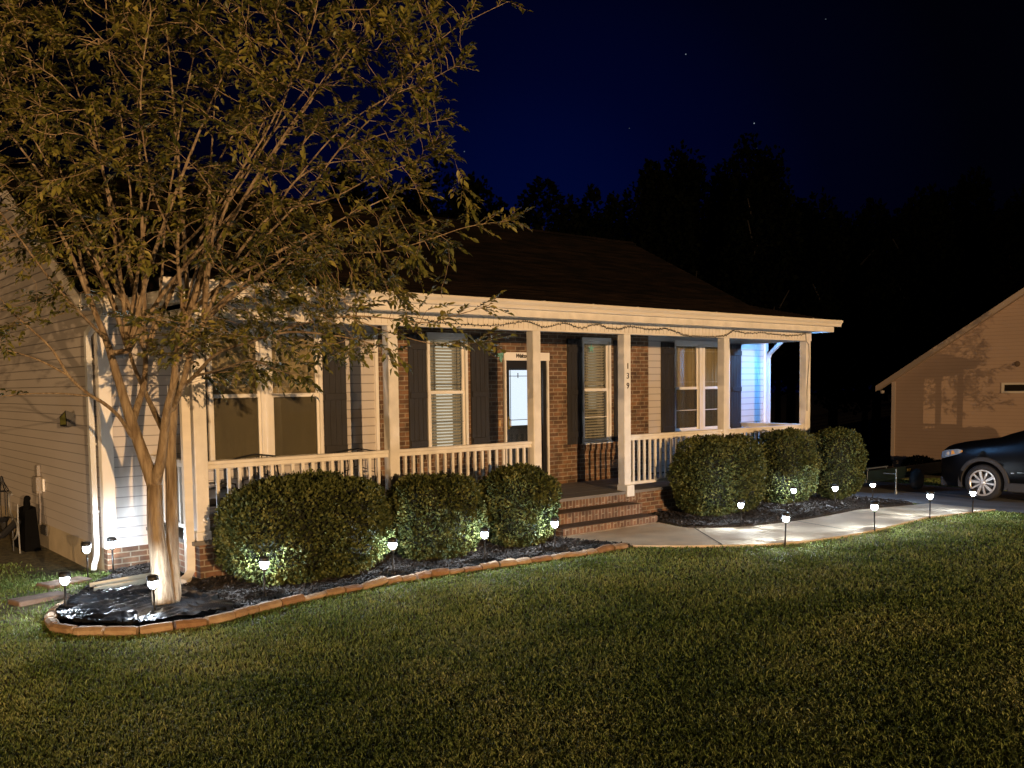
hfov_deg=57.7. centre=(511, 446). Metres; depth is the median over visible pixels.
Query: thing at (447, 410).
window frame
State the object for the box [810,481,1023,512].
driveway
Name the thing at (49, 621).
edging block
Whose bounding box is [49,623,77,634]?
edging block
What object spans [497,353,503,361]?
wall ornament
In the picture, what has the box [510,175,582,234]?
background tree
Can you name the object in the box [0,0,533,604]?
crape myrtle
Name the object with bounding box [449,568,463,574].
edging block
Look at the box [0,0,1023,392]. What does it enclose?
sky
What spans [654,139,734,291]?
background tree
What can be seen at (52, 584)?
paver
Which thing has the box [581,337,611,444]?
window frame
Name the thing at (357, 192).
background tree
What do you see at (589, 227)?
background tree
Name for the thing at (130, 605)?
plastic sheet
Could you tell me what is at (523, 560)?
edging block
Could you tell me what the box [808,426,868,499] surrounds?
clipped shrub
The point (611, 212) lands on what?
background tree
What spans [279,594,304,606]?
edging block
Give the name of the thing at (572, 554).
edging block
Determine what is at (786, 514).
solar path lamp
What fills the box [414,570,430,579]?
edging block
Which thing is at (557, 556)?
edging block
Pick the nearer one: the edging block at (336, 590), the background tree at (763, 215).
the edging block at (336, 590)
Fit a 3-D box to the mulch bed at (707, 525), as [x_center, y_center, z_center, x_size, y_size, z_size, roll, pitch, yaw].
[4.210,1.049,16.086,6.060,0.259,3.450,-4,5,-40]
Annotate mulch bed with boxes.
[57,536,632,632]
[650,493,912,527]
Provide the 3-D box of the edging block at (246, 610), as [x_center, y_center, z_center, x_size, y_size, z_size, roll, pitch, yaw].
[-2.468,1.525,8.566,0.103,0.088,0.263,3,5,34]
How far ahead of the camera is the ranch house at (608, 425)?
13.54 m
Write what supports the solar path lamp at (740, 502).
on the mulch bed at (707, 525)
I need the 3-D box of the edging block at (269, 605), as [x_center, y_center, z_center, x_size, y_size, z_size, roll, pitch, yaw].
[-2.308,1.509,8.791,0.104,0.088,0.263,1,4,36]
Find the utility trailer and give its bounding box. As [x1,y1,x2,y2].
[860,462,940,493]
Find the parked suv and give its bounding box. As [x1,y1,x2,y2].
[941,430,1023,500]
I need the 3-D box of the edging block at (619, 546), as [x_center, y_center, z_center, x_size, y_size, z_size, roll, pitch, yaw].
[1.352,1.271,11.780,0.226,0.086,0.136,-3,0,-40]
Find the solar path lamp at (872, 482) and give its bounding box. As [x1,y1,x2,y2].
[870,481,875,498]
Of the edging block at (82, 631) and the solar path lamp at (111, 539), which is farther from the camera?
the solar path lamp at (111, 539)
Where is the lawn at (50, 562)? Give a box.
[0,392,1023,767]
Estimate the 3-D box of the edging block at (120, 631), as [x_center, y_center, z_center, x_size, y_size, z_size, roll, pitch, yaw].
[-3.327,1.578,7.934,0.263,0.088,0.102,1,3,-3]
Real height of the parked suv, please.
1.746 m
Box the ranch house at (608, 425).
[0,161,842,584]
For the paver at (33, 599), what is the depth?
9.25 m
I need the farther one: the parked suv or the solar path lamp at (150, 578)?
the parked suv
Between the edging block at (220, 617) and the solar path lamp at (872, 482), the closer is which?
the edging block at (220, 617)
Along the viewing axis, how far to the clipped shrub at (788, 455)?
15.57 m
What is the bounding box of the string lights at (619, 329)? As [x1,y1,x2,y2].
[410,316,809,385]
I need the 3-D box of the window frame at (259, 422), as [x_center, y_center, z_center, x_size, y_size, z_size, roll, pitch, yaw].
[-3.216,-0.667,12.161,1.590,1.780,0.155,-4,5,-40]
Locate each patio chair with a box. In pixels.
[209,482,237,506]
[236,453,285,484]
[336,448,381,486]
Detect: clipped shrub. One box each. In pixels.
[212,467,395,586]
[382,471,490,560]
[475,462,562,547]
[665,432,767,516]
[755,427,822,503]
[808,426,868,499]
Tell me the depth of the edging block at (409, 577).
9.99 m
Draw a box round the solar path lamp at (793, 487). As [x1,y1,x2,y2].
[790,486,796,506]
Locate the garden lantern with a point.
(4, 522)
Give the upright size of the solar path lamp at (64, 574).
0.462 m
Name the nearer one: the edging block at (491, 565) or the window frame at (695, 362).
the edging block at (491, 565)
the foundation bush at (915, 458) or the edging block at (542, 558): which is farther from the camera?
the foundation bush at (915, 458)
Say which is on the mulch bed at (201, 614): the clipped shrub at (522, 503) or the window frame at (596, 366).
the clipped shrub at (522, 503)
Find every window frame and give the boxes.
[205,325,323,460]
[426,332,468,446]
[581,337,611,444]
[674,340,730,431]
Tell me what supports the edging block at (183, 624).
on the mulch bed at (201, 614)
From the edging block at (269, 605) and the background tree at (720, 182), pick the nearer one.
the edging block at (269, 605)
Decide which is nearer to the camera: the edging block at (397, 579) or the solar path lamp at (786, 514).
the edging block at (397, 579)
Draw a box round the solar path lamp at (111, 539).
[107,537,116,572]
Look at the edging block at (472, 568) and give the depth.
10.46 m
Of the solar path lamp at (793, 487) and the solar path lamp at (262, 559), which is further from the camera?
the solar path lamp at (793, 487)
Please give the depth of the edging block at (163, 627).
7.98 m
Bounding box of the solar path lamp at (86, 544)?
[81,541,91,577]
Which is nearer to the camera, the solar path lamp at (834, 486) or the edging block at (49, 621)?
the edging block at (49, 621)
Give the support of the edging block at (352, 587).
on the mulch bed at (201, 614)
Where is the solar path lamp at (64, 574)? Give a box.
[58,571,70,605]
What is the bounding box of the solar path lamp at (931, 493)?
[926,491,933,518]
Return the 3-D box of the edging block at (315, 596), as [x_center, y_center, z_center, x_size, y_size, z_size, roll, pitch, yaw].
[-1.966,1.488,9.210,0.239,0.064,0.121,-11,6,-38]
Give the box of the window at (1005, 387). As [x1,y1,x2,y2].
[1001,382,1023,392]
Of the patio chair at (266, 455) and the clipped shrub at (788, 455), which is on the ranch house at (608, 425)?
the patio chair at (266, 455)
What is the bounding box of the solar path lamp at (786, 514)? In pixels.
[782,512,789,545]
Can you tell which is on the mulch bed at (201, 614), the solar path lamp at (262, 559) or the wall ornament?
the solar path lamp at (262, 559)
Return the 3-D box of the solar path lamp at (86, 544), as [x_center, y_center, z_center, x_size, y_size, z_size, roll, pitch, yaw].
[-4.707,1.295,10.309,0.108,0.486,0.109,-1,5,-1]
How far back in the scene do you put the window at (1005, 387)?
29.13 m
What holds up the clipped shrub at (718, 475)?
on the mulch bed at (707, 525)
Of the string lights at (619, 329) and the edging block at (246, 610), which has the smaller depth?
the edging block at (246, 610)
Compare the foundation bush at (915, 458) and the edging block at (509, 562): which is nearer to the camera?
the edging block at (509, 562)
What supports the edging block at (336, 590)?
on the mulch bed at (201, 614)
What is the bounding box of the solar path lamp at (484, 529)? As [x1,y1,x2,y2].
[480,527,488,561]
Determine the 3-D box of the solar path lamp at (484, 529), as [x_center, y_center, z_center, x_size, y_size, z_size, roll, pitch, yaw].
[-0.320,1.193,10.894,0.108,0.486,0.109,2,4,30]
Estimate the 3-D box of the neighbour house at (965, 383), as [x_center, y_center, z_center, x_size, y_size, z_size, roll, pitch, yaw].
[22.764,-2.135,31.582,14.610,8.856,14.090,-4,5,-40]
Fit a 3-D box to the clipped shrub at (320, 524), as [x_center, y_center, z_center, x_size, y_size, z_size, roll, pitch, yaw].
[-2.234,0.887,10.131,2.034,1.300,1.252,-4,5,-40]
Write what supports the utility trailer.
on the driveway
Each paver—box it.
[8,591,70,606]
[36,576,91,589]
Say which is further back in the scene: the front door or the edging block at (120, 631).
the front door
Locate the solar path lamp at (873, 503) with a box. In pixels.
[870,501,878,530]
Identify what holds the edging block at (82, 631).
on the lawn at (50, 562)
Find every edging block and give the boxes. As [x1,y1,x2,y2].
[44,610,57,622]
[45,617,59,628]
[47,603,62,611]
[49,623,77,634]
[73,625,105,636]
[104,626,139,636]
[139,622,172,634]
[173,618,206,629]
[205,611,234,625]
[232,605,258,618]
[256,599,281,612]
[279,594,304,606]
[305,591,326,601]
[324,586,344,596]
[343,584,362,592]
[360,576,387,589]
[387,575,401,584]
[401,574,415,581]
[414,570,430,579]
[429,568,449,576]
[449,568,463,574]
[463,565,481,571]
[479,561,498,569]
[498,558,516,567]
[515,557,530,564]
[530,555,551,562]
[551,553,562,559]
[562,551,585,557]
[582,548,597,554]
[595,544,613,552]
[612,543,627,549]
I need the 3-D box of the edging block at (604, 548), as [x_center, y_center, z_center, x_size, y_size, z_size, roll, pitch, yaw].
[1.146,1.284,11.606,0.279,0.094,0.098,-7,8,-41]
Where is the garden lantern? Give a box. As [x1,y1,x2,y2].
[0,476,14,550]
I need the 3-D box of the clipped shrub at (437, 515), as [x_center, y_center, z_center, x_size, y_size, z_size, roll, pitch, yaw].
[-0.926,0.857,11.245,1.320,1.114,1.099,-4,5,-40]
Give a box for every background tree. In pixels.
[325,162,387,209]
[374,158,460,218]
[443,171,512,225]
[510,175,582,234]
[559,183,607,238]
[593,190,626,240]
[618,158,699,272]
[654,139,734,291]
[696,144,757,292]
[717,133,806,369]
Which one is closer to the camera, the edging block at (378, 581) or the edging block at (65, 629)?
the edging block at (65, 629)
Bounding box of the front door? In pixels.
[503,361,546,472]
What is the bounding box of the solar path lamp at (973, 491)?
[969,489,976,511]
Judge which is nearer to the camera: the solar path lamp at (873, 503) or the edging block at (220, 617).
the edging block at (220, 617)
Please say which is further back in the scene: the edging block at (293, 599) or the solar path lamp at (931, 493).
the solar path lamp at (931, 493)
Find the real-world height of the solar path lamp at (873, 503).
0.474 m
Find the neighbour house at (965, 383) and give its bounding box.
[875,287,1023,466]
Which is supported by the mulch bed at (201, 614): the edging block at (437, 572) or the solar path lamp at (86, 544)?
the edging block at (437, 572)
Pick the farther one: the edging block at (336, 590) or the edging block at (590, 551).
the edging block at (590, 551)
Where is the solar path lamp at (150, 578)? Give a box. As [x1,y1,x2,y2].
[146,574,158,609]
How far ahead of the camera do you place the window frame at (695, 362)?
17.73 m
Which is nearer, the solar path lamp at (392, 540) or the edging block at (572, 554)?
the solar path lamp at (392, 540)
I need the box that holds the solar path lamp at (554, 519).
[550,517,558,548]
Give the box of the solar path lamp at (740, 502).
[737,500,744,526]
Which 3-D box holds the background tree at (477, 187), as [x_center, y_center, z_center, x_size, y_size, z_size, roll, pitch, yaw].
[-1.450,-5.768,40.255,3.654,12.239,3.643,1,4,22]
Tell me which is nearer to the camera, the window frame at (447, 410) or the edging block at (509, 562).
the edging block at (509, 562)
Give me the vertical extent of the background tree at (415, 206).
12.273 m
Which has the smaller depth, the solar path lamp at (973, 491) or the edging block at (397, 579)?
the edging block at (397, 579)
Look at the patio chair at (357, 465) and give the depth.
12.69 m
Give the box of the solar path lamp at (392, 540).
[388,537,396,573]
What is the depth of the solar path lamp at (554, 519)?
11.59 m
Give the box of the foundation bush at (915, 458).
[901,455,933,474]
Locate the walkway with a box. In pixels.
[563,503,994,547]
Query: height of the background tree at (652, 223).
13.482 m
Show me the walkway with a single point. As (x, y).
(664, 535)
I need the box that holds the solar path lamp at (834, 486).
[832,484,838,503]
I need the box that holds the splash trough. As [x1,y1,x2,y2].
[89,573,150,590]
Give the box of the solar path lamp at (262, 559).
[259,556,269,595]
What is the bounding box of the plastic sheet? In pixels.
[56,584,236,624]

